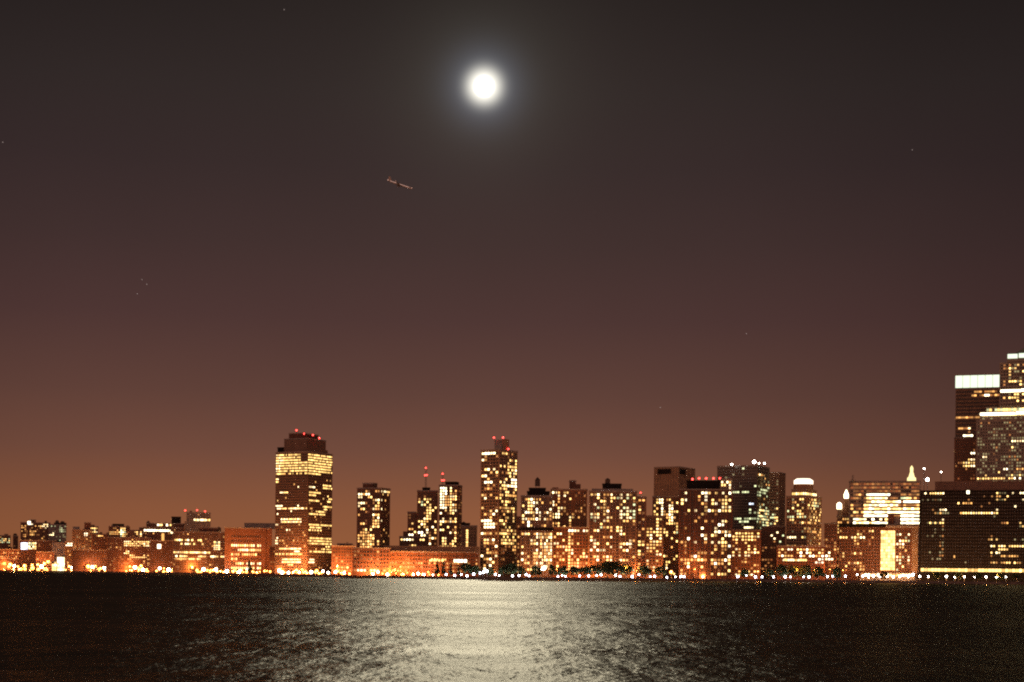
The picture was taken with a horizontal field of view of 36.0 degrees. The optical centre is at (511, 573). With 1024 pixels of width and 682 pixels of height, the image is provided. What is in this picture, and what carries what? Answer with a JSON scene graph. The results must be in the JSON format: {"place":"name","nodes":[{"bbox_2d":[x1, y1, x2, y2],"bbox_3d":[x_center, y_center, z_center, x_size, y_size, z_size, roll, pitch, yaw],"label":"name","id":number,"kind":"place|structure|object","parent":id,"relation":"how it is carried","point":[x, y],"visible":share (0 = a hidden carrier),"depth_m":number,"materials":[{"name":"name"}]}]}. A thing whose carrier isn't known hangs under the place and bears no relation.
{"place":"outdoors","nodes":[
{"label":"outdoors","id":0,"kind":"place"},
{"bbox_2d":[0,534,10,548],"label":"row building","id":1,"kind":"structure","parent":0,"point":[5,541],"depth_m":3146.99,"materials":[{"name":"brick"}]},
{"bbox_2d":[13,533,17,548],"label":"stair tower","id":2,"kind":"structure","parent":0,"point":[15,541],"depth_m":3148.52,"materials":[{"name":"brick"}]},
{"bbox_2d":[20,519,50,539],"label":"apartment block","id":3,"kind":"structure","parent":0,"point":[31,529],"depth_m":3111.39,"materials":[{"name":"brick"}]},
{"bbox_2d":[20,524,47,539],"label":"window","id":4,"kind":"structure","parent":3,"relation":"in","point":[23,524],"depth_m":3111.71,"materials":[{"name":"grey"}]},
{"bbox_2d":[19,540,56,570],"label":"loft building","id":5,"kind":"structure","parent":0,"point":[29,549],"depth_m":2966.66,"materials":[{"name":"brick"}]},
{"bbox_2d":[19,542,51,567],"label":"window","id":6,"kind":"structure","parent":5,"relation":"in","point":[20,542],"depth_m":2967.04,"materials":[{"name":"grey"}]},
{"bbox_2d":[36,551,53,570],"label":"row building","id":7,"kind":"structure","parent":0,"point":[42,558],"depth_m":2885.65,"materials":[{"name":"brick"}]},
{"bbox_2d":[48,520,66,555],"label":"apartment block","id":8,"kind":"structure","parent":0,"point":[57,531],"depth_m":3075.83,"materials":[{"name":"concrete"}]},
{"bbox_2d":[52,541,64,560],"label":"row building","id":9,"kind":"structure","parent":0,"point":[58,548],"depth_m":2937.00,"materials":[{"name":"brick"}]},
{"bbox_2d":[65,541,71,570],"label":"row building","id":10,"kind":"structure","parent":0,"point":[68,552],"depth_m":2897.81,"materials":[{"name":"beige brick"}]},
{"bbox_2d":[72,522,91,549],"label":"apartment block","id":11,"kind":"structure","parent":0,"point":[81,539],"depth_m":2856.05,"materials":[{"name":"beige brick"}]},
{"bbox_2d":[91,525,97,533],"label":"row building","id":12,"kind":"structure","parent":0,"point":[94,528],"depth_m":2948.32,"materials":[{"name":"brown stone"}]},
{"bbox_2d":[92,532,108,549],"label":"row building","id":13,"kind":"structure","parent":0,"point":[99,541],"depth_m":2825.01,"materials":[{"name":"brick"}]},
{"bbox_2d":[109,524,129,536],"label":"apartment block","id":14,"kind":"structure","parent":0,"point":[118,530],"depth_m":2796.05,"materials":[{"name":"brick"}]},
{"bbox_2d":[130,521,149,537],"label":"row building","id":15,"kind":"structure","parent":0,"point":[135,533],"depth_m":2754.39,"materials":[{"name":"brown stone"}]},
{"bbox_2d":[142,516,183,539],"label":"office block","id":16,"kind":"structure","parent":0,"point":[154,531],"depth_m":2689.42,"materials":[{"name":"brick"}]},
{"bbox_2d":[143,529,182,539],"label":"window","id":17,"kind":"structure","parent":16,"relation":"in","point":[143,529],"depth_m":2687.05,"materials":[{"name":"grey glass"}]},
{"bbox_2d":[184,510,210,531],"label":"concrete tower","id":18,"kind":"structure","parent":0,"point":[194,521],"depth_m":2545.98,"materials":[{"name":"concrete"}]},
{"bbox_2d":[184,514,210,529],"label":"window","id":19,"kind":"structure","parent":18,"relation":"in","point":[187,514],"depth_m":2545.29,"materials":[{"name":"grey"}]},
{"bbox_2d":[269,546,274,573],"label":"row building","id":20,"kind":"structure","parent":0,"point":[272,559],"depth_m":2059.11,"materials":[{"name":"brick"}]},
{"bbox_2d":[331,543,355,574],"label":"loft building","id":21,"kind":"structure","parent":0,"point":[342,556],"depth_m":1798.14,"materials":[{"name":"brick"}]},
{"bbox_2d":[356,483,390,546],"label":"apartment tower","id":22,"kind":"structure","parent":0,"point":[373,514],"depth_m":1625.45,"materials":[{"name":"brick"}]},
{"bbox_2d":[358,490,389,546],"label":"window","id":23,"kind":"structure","parent":22,"relation":"in","point":[358,490],"depth_m":1625.41,"materials":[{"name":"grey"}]},
{"bbox_2d":[387,176,411,188],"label":"aeroplane","id":24,"kind":"object","parent":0,"point":[398,184],"visible":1,"depth_m":2898.82,"materials":[{"name":"paint"}]},
{"bbox_2d":[399,467,437,545],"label":"apartment tower","id":25,"kind":"structure","parent":0,"point":[422,528],"depth_m":1759.44,"materials":[{"name":"brick"}]},
{"bbox_2d":[401,493,436,545],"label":"window","id":26,"kind":"structure","parent":25,"relation":"in","point":[419,493],"depth_m":1759.63,"materials":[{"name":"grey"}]},
{"bbox_2d":[438,473,462,545],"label":"apartment tower","id":27,"kind":"structure","parent":0,"point":[450,507],"depth_m":1742.80,"materials":[{"name":"brick"}]},
{"bbox_2d":[440,487,461,544],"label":"window","id":28,"kind":"structure","parent":27,"relation":"in","point":[448,487],"depth_m":1742.96,"materials":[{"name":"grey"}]},
{"bbox_2d":[461,522,477,546],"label":"apartment block","id":29,"kind":"structure","parent":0,"point":[468,534],"depth_m":1699.72,"materials":[{"name":"beige brick"}]},
{"bbox_2d":[473,75,494,97],"bbox_3d":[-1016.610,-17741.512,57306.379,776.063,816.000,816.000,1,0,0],"label":"moon","id":30,"kind":"object","parent":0,"point":[483,86],"visible":1,"depth_m":57037.00,"materials":[{"name":"grey"}]},
{"bbox_2d":[480,437,517,576],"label":"apartment tower","id":31,"kind":"structure","parent":0,"point":[498,498],"depth_m":1568.63,"materials":[{"name":"beige brick"}]},
{"bbox_2d":[481,452,516,572],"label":"window","id":32,"kind":"structure","parent":31,"relation":"in","point":[496,452],"depth_m":1568.11,"materials":[{"name":"grey"}]},
{"bbox_2d":[0,571,1023,681],"bbox_3d":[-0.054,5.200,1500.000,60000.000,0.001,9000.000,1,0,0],"label":"water","id":33,"kind":"structure","parent":0,"point":[89,627],"depth_m":145.19,"materials":[{"name":"black liquid"}]},
{"bbox_2d":[0,0,1023,573],"label":"sky","id":34,"kind":"structure","parent":0,"point":[589,245],"materials":[{"name":"brown"}]},
{"bbox_2d":[516,516,520,576],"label":"row building","id":35,"kind":"structure","parent":0,"point":[518,526],"depth_m":1500.01,"materials":[{"name":"brick"}]},
{"bbox_2d":[520,477,553,576],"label":"apartment tower","id":36,"kind":"structure","parent":0,"point":[536,538],"depth_m":1470.16,"materials":[{"name":"brown stone"}]},
{"bbox_2d":[520,498,552,570],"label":"window","id":37,"kind":"structure","parent":36,"relation":"in","point":[545,553],"depth_m":1470.23,"materials":[{"name":"grey"}]},
{"bbox_2d":[550,480,588,577],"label":"apartment tower","id":38,"kind":"structure","parent":0,"point":[571,539],"depth_m":1511.15,"materials":[{"name":"brick"}]},
{"bbox_2d":[553,492,587,573],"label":"window","id":39,"kind":"structure","parent":38,"relation":"in","point":[558,492],"depth_m":1510.98,"materials":[{"name":"yellow glass"}]},
{"bbox_2d":[588,478,646,577],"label":"apartment tower","id":40,"kind":"structure","parent":0,"point":[617,523],"depth_m":1501.66,"materials":[{"name":"brown brick"}]},
{"bbox_2d":[588,494,644,573],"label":"window","id":41,"kind":"structure","parent":40,"relation":"in","point":[601,494],"depth_m":1501.79,"materials":[{"name":"yellow glass"}]},
{"bbox_2d":[646,515,663,577],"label":"apartment block","id":42,"kind":"structure","parent":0,"point":[654,541],"depth_m":1535.73,"materials":[{"name":"brown stone"}]},
{"bbox_2d":[652,496,679,578],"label":"apartment tower","id":43,"kind":"structure","parent":0,"point":[667,507],"depth_m":1580.87,"materials":[{"name":"brick"}]},
{"bbox_2d":[652,499,677,574],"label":"window","id":44,"kind":"structure","parent":43,"relation":"in","point":[654,499],"depth_m":1580.79,"materials":[{"name":"grey"}]},
{"bbox_2d":[654,466,694,495],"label":"telephone tower","id":45,"kind":"structure","parent":0,"point":[670,481],"depth_m":1959.17,"materials":[{"name":"brick"}]},
{"bbox_2d":[732,529,760,578],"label":"apartment block","id":46,"kind":"structure","parent":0,"point":[746,549],"depth_m":1622.07,"materials":[{"name":"brick"}]},
{"bbox_2d":[732,532,760,575],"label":"window","id":47,"kind":"structure","parent":46,"relation":"in","point":[733,532],"depth_m":1622.04,"materials":[{"name":"grey"}]},
{"bbox_2d":[717,460,785,529],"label":"glass tower","id":48,"kind":"structure","parent":0,"point":[757,505],"depth_m":2113.03,"materials":[{"name":"glass"}]},
{"bbox_2d":[718,467,777,528],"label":"window","id":49,"kind":"structure","parent":48,"relation":"in","point":[751,467],"depth_m":2111.15,"materials":[{"name":"grey glass"}]},
{"bbox_2d":[760,526,785,578],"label":"office block","id":50,"kind":"structure","parent":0,"point":[772,537],"depth_m":1752.65,"materials":[{"name":"brick"}]},
{"bbox_2d":[777,545,825,579],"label":"row building","id":51,"kind":"structure","parent":0,"point":[802,556],"depth_m":1619.25,"materials":[{"name":"brick"}]},
{"bbox_2d":[781,552,822,575],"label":"window","id":52,"kind":"structure","parent":51,"relation":"in","point":[782,552],"depth_m":1619.47,"materials":[{"name":"yellow"}]},
{"bbox_2d":[786,478,821,545],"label":"apartment tower","id":53,"kind":"structure","parent":0,"point":[803,512],"depth_m":1648.26,"materials":[{"name":"beige brick"}]},
{"bbox_2d":[787,498,820,545],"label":"window","id":54,"kind":"structure","parent":53,"relation":"in","point":[792,498],"depth_m":1648.59,"materials":[{"name":"grey"}]},
{"bbox_2d":[824,522,837,579],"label":"apartment block","id":55,"kind":"structure","parent":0,"point":[830,536],"depth_m":1681.41,"materials":[{"name":"brick"}]},
{"bbox_2d":[838,514,918,580],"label":"brick hall","id":56,"kind":"structure","parent":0,"point":[869,550],"depth_m":1698.53,"materials":[{"name":"brick"}]},
{"bbox_2d":[838,530,909,575],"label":"window","id":57,"kind":"structure","parent":56,"relation":"in","point":[887,559],"depth_m":1701.34,"materials":[{"name":"yellow glass"}]},
{"bbox_2d":[849,475,921,580],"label":"office block","id":58,"kind":"structure","parent":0,"point":[874,502],"depth_m":1859.39,"materials":[{"name":"stone"}]},
{"bbox_2d":[851,483,918,523],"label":"window","id":59,"kind":"structure","parent":58,"relation":"in","point":[851,483],"depth_m":1860.81,"materials":[{"name":"yellow glass"}]},
{"bbox_2d":[907,466,915,480],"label":"spired tower","id":60,"kind":"structure","parent":0,"point":[911,477],"depth_m":2504.70,"materials":[{"name":"stone"}]},
{"bbox_2d":[919,481,1023,581],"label":"office block","id":61,"kind":"structure","parent":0,"point":[967,529],"depth_m":1668.80,"materials":[{"name":"brown stone"}]},
{"bbox_2d":[921,492,1023,566],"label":"window","id":62,"kind":"structure","parent":61,"relation":"in","point":[965,492],"depth_m":1668.02,"materials":[{"name":"grey glass"}]},
{"bbox_2d":[954,373,998,480],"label":"office tower","id":63,"kind":"structure","parent":0,"point":[976,395],"depth_m":1958.22,"materials":[{"name":"brown stone"}]},
{"bbox_2d":[955,390,998,478],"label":"window","id":64,"kind":"structure","parent":63,"relation":"in","point":[997,390],"depth_m":1960.62,"materials":[{"name":"grey"}]},
{"bbox_2d":[976,348,1023,480],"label":"granite tower","id":65,"kind":"structure","parent":0,"point":[1000,443],"depth_m":1820.94,"materials":[{"name":"stone"}]},
{"bbox_2d":[977,364,1023,478],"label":"window","id":66,"kind":"structure","parent":65,"relation":"in","point":[998,409],"depth_m":1820.82,"materials":[{"name":"grey"}]},
{"label":"ground","id":67,"kind":"structure","parent":0,"visible":0},
{"bbox_2d":[0,547,19,569],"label":"warehouse","id":68,"kind":"structure","parent":67,"relation":"on","point":[9,555],"depth_m":2954.47,"materials":[{"name":"brick"}]},
{"bbox_2d":[52,556,64,570],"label":"pier shed","id":69,"kind":"structure","parent":67,"relation":"on","point":[58,564],"depth_m":2754.03,"materials":[{"name":"concrete"}]},
{"bbox_2d":[72,549,106,570],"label":"warehouse","id":70,"kind":"structure","parent":67,"relation":"on","point":[81,559],"depth_m":2749.09,"materials":[{"name":"brick"}]},
{"bbox_2d":[73,551,106,568],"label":"window","id":71,"kind":"structure","parent":70,"relation":"in","point":[81,551],"depth_m":2749.43,"materials":[{"name":"orange"}]},
{"bbox_2d":[107,537,151,571],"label":"loft building","id":72,"kind":"structure","parent":67,"relation":"on","point":[124,554],"depth_m":2670.67,"materials":[{"name":"brick"}]},
{"bbox_2d":[108,539,150,569],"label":"window","id":73,"kind":"structure","parent":72,"relation":"in","point":[108,539],"depth_m":2670.70,"materials":[{"name":"orange"}]},
{"bbox_2d":[150,533,172,571],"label":"row building","id":74,"kind":"structure","parent":67,"relation":"on","point":[161,554],"depth_m":2474.72,"materials":[{"name":"brick"}]},
{"bbox_2d":[151,542,171,569],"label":"window","id":75,"kind":"structure","parent":74,"relation":"in","point":[159,542],"depth_m":2474.82,"materials":[{"name":"brown"}]},
{"bbox_2d":[172,527,224,572],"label":"loft building","id":76,"kind":"structure","parent":67,"relation":"on","point":[203,547],"depth_m":2322.59,"materials":[{"name":"brown brick"}]},
{"bbox_2d":[172,533,224,569],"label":"window","id":77,"kind":"structure","parent":76,"relation":"in","point":[174,533],"depth_m":2322.61,"materials":[{"name":"orange"}]},
{"bbox_2d":[224,523,274,573],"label":"brick school","id":78,"kind":"object","parent":67,"relation":"on","point":[252,542],"visible":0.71,"depth_m":2125.02,"materials":[{"name":"brick"}]},
{"bbox_2d":[275,429,332,574],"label":"office tower","id":79,"kind":"structure","parent":67,"relation":"on","point":[303,508],"depth_m":1965.08,"materials":[{"name":"brown stone"}]},
{"bbox_2d":[275,454,331,570],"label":"window","id":80,"kind":"structure","parent":79,"relation":"in","point":[282,454],"depth_m":1964.93,"materials":[{"name":"grey"}]},
{"bbox_2d":[352,546,390,575],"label":"row building","id":81,"kind":"structure","parent":67,"relation":"on","point":[367,560],"depth_m":1538.23,"materials":[{"name":"brick"}]},
{"bbox_2d":[383,545,478,576],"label":"school building","id":82,"kind":"structure","parent":67,"relation":"on","point":[414,560],"depth_m":1557.54,"materials":[{"name":"brick"}]},
{"bbox_2d":[390,554,476,571],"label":"window","id":83,"kind":"structure","parent":82,"relation":"in","point":[390,554],"depth_m":1556.67,"materials":[{"name":"orange"}]},
{"bbox_2d":[468,565,480,576],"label":"tree","id":84,"kind":"object","parent":67,"relation":"on","point":[474,569],"visible":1,"depth_m":1388.15,"materials":[{"name":"green plant"}]},
{"bbox_2d":[498,566,508,574],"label":"tree","id":85,"kind":"object","parent":67,"relation":"on","point":[501,569],"visible":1,"depth_m":1391.29,"materials":[{"name":"green plant"}]},
{"bbox_2d":[0,570,1023,583],"bbox_3d":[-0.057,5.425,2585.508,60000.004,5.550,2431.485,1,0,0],"label":"quay wall","id":86,"kind":"structure","parent":67,"relation":"on","point":[624,579],"depth_m":1570.08,"materials":[{"name":"concrete"}]},
{"bbox_2d":[518,566,526,575],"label":"tree","id":87,"kind":"object","parent":67,"relation":"on","point":[522,569],"visible":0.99,"depth_m":1403.77,"materials":[{"name":"green plant"}]},
{"bbox_2d":[529,565,541,576],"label":"tree","id":88,"kind":"object","parent":67,"relation":"on","point":[534,570],"visible":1,"depth_m":1405.43,"materials":[{"name":"green plant"}]},
{"bbox_2d":[548,564,556,574],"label":"tree","id":89,"kind":"object","parent":67,"relation":"on","point":[551,566],"visible":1,"depth_m":1412.02,"materials":[{"name":"green plant"}]},
{"bbox_2d":[569,566,579,575],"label":"tree","id":90,"kind":"object","parent":67,"relation":"on","point":[573,570],"visible":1,"depth_m":1421.71,"materials":[{"name":"green plant"}]},
{"bbox_2d":[589,564,603,577],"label":"tree","id":91,"kind":"object","parent":67,"relation":"on","point":[595,568],"visible":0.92,"depth_m":1442.10,"materials":[{"name":"green plant"}]},
{"bbox_2d":[600,560,614,577],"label":"tree","id":92,"kind":"object","parent":67,"relation":"on","point":[605,566],"visible":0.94,"depth_m":1454.74,"materials":[{"name":"green plant"}]},
{"bbox_2d":[610,560,625,577],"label":"tree","id":93,"kind":"object","parent":67,"relation":"on","point":[620,567],"visible":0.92,"depth_m":1462.43,"materials":[{"name":"green plant"}]},
{"bbox_2d":[621,564,632,577],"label":"tree","id":94,"kind":"object","parent":67,"relation":"on","point":[628,568],"visible":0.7,"depth_m":1477.52,"materials":[{"name":"green plant"}]},
{"bbox_2d":[654,566,666,577],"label":"tree","id":95,"kind":"object","parent":67,"relation":"on","point":[658,571],"visible":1,"depth_m":1510.41,"materials":[{"name":"green plant"}]},
{"bbox_2d":[679,477,732,579],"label":"apartment tower","id":96,"kind":"structure","parent":67,"relation":"on","point":[705,528],"depth_m":1543.16,"materials":[{"name":"brick"}]},
{"bbox_2d":[679,481,730,574],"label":"window","id":97,"kind":"structure","parent":96,"relation":"in","point":[685,510],"depth_m":1543.42,"materials":[{"name":"yellow"}]},
{"bbox_2d":[740,568,749,578],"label":"tree","id":98,"kind":"object","parent":67,"relation":"on","point":[744,572],"visible":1,"depth_m":1568.68,"materials":[{"name":"green plant"}]},
{"bbox_2d":[764,569,774,576],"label":"tree","id":99,"kind":"object","parent":67,"relation":"on","point":[768,572],"visible":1,"depth_m":1579.39,"materials":[{"name":"green plant"}]},
{"bbox_2d":[787,565,798,579],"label":"tree","id":100,"kind":"object","parent":67,"relation":"on","point":[793,570],"visible":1,"depth_m":1590.29,"materials":[{"name":"green plant"}]},
{"bbox_2d":[798,564,812,579],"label":"tree","id":101,"kind":"object","parent":67,"relation":"on","point":[805,569],"visible":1,"depth_m":1589.68,"materials":[{"name":"green plant"}]},
{"bbox_2d":[836,490,848,579],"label":"ornate tower","id":102,"kind":"structure","parent":67,"relation":"on","point":[843,517],"depth_m":1902.93,"materials":[{"name":"brick"}]},
{"bbox_2d":[954,571,962,580],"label":"tree","id":103,"kind":"object","parent":67,"relation":"on","point":[958,575],"visible":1,"depth_m":1618.21,"materials":[{"name":"green plant"}]},
{"bbox_2d":[973,572,982,581],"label":"tree","id":104,"kind":"object","parent":67,"relation":"on","point":[977,575],"visible":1,"depth_m":1614.44,"materials":[{"name":"green plant"}]},
{"label":"promenade","id":105,"kind":"structure","parent":0,"visible":0},
{"bbox_2d":[459,562,471,573],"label":"tree","id":106,"kind":"object","parent":105,"relation":"on","point":[463,566],"visible":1,"depth_m":1389.82,"materials":[{"name":"green plant"}]},
{"bbox_2d":[504,563,518,576],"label":"tree","id":107,"kind":"object","parent":105,"relation":"on","point":[511,566],"visible":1,"depth_m":1394.10,"materials":[{"name":"green plant"}]},
{"bbox_2d":[556,565,568,576],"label":"tree","id":108,"kind":"object","parent":105,"relation":"on","point":[563,571],"visible":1,"depth_m":1408.83,"materials":[{"name":"green plant"}]},
{"bbox_2d":[579,567,591,577],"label":"tree","id":109,"kind":"object","parent":105,"relation":"on","point":[586,570],"visible":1,"depth_m":1429.23,"materials":[{"name":"green plant"}]},
{"bbox_2d":[637,565,652,577],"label":"tree","id":110,"kind":"object","parent":105,"relation":"on","point":[644,570],"visible":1,"depth_m":1492.73,"materials":[{"name":"green plant"}]},
{"bbox_2d":[775,564,788,579],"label":"tree","id":111,"kind":"object","parent":105,"relation":"on","point":[781,570],"visible":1,"depth_m":1579.97,"materials":[{"name":"green plant"}]},
{"bbox_2d":[812,566,825,579],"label":"tree","id":112,"kind":"object","parent":105,"relation":"on","point":[819,572],"visible":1,"depth_m":1588.99,"materials":[{"name":"green plant"}]},
{"bbox_2d":[832,567,841,579],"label":"tree","id":113,"kind":"object","parent":105,"relation":"on","point":[835,570],"visible":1,"depth_m":1597.13,"materials":[{"name":"green plant"}]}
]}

